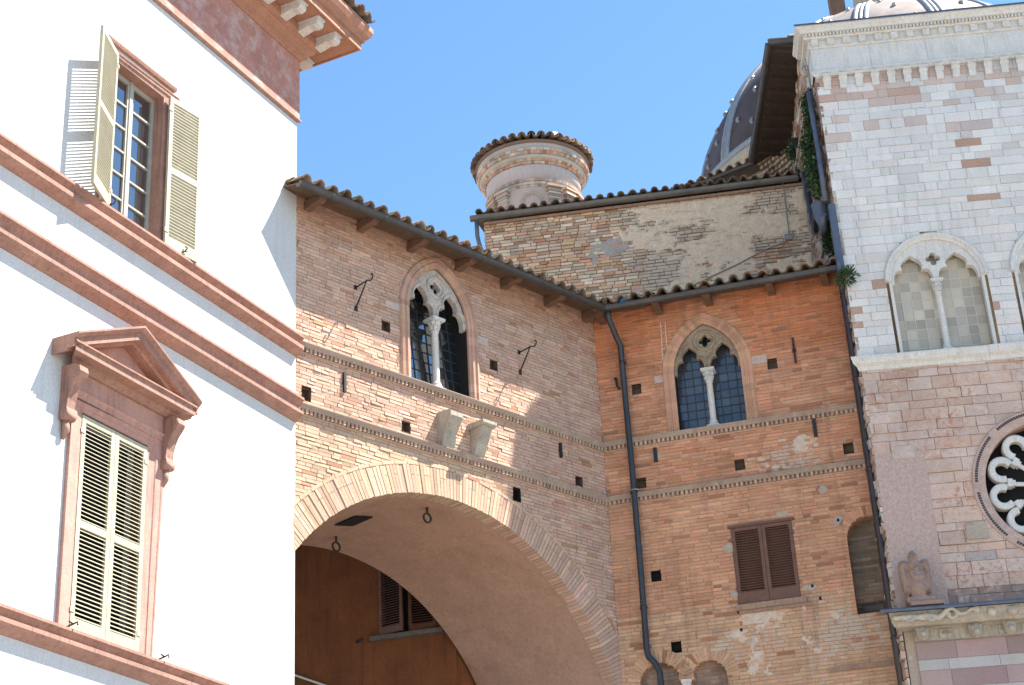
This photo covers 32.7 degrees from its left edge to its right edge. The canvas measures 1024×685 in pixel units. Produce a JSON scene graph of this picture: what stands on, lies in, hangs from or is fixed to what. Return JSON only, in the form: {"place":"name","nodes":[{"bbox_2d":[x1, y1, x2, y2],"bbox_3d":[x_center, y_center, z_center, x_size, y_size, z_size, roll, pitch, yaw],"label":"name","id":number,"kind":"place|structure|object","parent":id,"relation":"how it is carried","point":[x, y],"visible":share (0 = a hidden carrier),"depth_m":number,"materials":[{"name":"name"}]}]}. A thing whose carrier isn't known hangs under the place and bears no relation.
{"place":"outdoors","nodes":[
{"label":"outdoors","id":0,"kind":"place"},
{"bbox_2d":[0,0,374,684],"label":"white house","id":1,"kind":"structure","parent":0,"point":[150,352],"depth_m":22.41,"materials":[{"name":"paint"}]},
{"bbox_2d":[51,326,202,656],"bbox_3d":[-4.814,1.686,21.087,0.740,4.028,2.440,-15,-28,23],"label":"pediment window","id":2,"kind":"structure","parent":1,"relation":"in","point":[121,383],"depth_m":21.14,"materials":[{"name":"pink paint"}]},
{"bbox_2d":[91,25,201,262],"bbox_3d":[-4.991,-2.656,23.302,0.580,2.640,2.380,-15,-28,23],"label":"casement window","id":3,"kind":"structure","parent":1,"relation":"in","point":[146,154],"depth_m":23.60,"materials":[{"name":"beige wood"}]},
{"bbox_2d":[283,174,622,684],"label":"arched brick palace","id":4,"kind":"structure","parent":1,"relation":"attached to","point":[450,475],"depth_m":28.32,"materials":[{"name":"brick"}]},
{"bbox_2d":[399,257,480,400],"bbox_3d":[-1.371,-0.230,28.422,1.680,2.414,0.645,21,-34,-40],"label":"twin window","id":5,"kind":"structure","parent":4,"relation":"in","point":[439,333],"depth_m":28.43,"materials":[{"name":"glass"}]},
{"bbox_2d":[297,0,1023,249],"label":"sky","id":6,"kind":"structure","parent":0,"point":[399,122],"materials":[{"name":"blue"}]},
{"bbox_2d":[670,0,1023,684],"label":"stone church","id":7,"kind":"structure","parent":0,"point":[917,106],"depth_m":29.45,"materials":[{"name":"stone"}]},
{"bbox_2d":[593,257,912,684],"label":"orange brick palace","id":8,"kind":"structure","parent":7,"relation":"attached to","point":[745,525],"depth_m":29.10,"materials":[{"name":"brick"}]},
{"bbox_2d":[662,312,758,431],"bbox_3d":[3.419,0.517,30.314,1.580,2.191,0.382,-10,-26,13],"label":"twin window","id":9,"kind":"structure","parent":8,"relation":"in","point":[707,367],"depth_m":30.31,"materials":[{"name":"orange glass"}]},
{"bbox_2d":[727,517,811,614],"bbox_3d":[4.199,3.651,28.461,1.210,1.515,0.175,-10,-26,13],"label":"shuttered window","id":10,"kind":"structure","parent":8,"relation":"in","point":[764,554],"depth_m":28.48,"materials":[{"name":"brown paint"}]},
{"bbox_2d":[784,142,795,163],"bbox_3d":[5.234,-3.587,32.864,0.267,0.488,0.392,-5,-26,4],"label":"wall plant","id":11,"kind":"object","parent":7,"relation":"attached to","point":[790,150],"depth_m":32.83,"materials":[{"name":"green plant"}]},
{"bbox_2d":[798,86,815,125],"bbox_3d":[5.349,-4.245,31.470,0.332,0.913,0.584,-5,-26,4],"label":"wall plant","id":12,"kind":"object","parent":7,"relation":"attached to","point":[805,110],"depth_m":31.37,"materials":[{"name":"green plant"}]},
{"bbox_2d":[797,116,821,200],"bbox_3d":[5.311,-3.272,30.909,0.466,1.924,0.619,-5,-26,4],"label":"wall plant","id":13,"kind":"object","parent":7,"relation":"attached to","point":[808,156],"depth_m":30.74,"materials":[{"name":"green plant"}]},
{"bbox_2d":[818,218,834,257],"bbox_3d":[5.506,-1.834,30.527,0.266,0.870,0.417,-5,-26,4],"label":"wall plant","id":14,"kind":"object","parent":7,"relation":"attached to","point":[828,245],"depth_m":30.42,"materials":[{"name":"green plant"}]},
{"bbox_2d":[833,264,860,288],"bbox_3d":[5.610,-1.106,29.201,0.482,0.475,0.483,-5,-26,4],"label":"gutter plant","id":15,"kind":"object","parent":7,"relation":"attached to","point":[843,270],"visible":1,"depth_m":29.15,"materials":[{"name":"green plant"}]},
{"bbox_2d":[898,551,943,606],"bbox_3d":[6.237,3.628,26.690,0.581,0.897,0.364,-5,-26,4],"label":"stone eagle","id":16,"kind":"object","parent":7,"relation":"on","point":[914,573],"visible":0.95,"depth_m":26.58},
{"bbox_2d":[886,240,996,352],"bbox_3d":[7.137,-0.789,29.202,1.580,2.185,0.308,-5,-26,4],"label":"twin window","id":17,"kind":"structure","parent":7,"relation":"in","point":[938,296],"depth_m":29.23,"materials":[{"name":"stone"}]},
{"bbox_2d":[972,411,1023,550],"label":"rose window","id":18,"kind":"structure","parent":7,"relation":"in","point":[998,463],"depth_m":27.73,"materials":[{"name":"stone"}]},
{"bbox_2d":[1011,240,1023,333],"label":"twin window","id":19,"kind":"structure","parent":7,"relation":"in","point":[1018,276],"depth_m":29.13,"materials":[{"name":"stone"}]},
{"label":"ground","id":20,"kind":"structure","parent":0,"visible":0},
{"bbox_2d":[294,545,475,684],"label":"ochre building","id":21,"kind":"structure","parent":20,"relation":"on","point":[358,622],"depth_m":30.82,"materials":[{"name":"paint"}]},
{"bbox_2d":[294,674,325,684],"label":"hanging cable","id":22,"kind":"object","parent":21,"relation":"attached to","point":[304,678],"visible":0.52,"depth_m":30.62,"materials":[{"name":"white plastic"}]},
{"bbox_2d":[369,570,444,641],"bbox_3d":[-1.841,4.409,30.912,1.360,1.720,0.467,-10,-26,13],"label":"window","id":23,"kind":"structure","parent":21,"relation":"in","point":[405,616],"depth_m":30.72,"materials":[{"name":"brown paint"}]},
{"bbox_2d":[470,170,925,347],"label":"rough brick building","id":24,"kind":"structure","parent":20,"relation":"on","point":[612,246],"depth_m":34.80,"materials":[{"name":"brick"}]},
{"bbox_2d":[470,130,593,210],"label":"round lantern turret","id":25,"kind":"object","parent":24,"relation":"on","point":[530,167],"visible":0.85,"depth_m":40.76,"materials":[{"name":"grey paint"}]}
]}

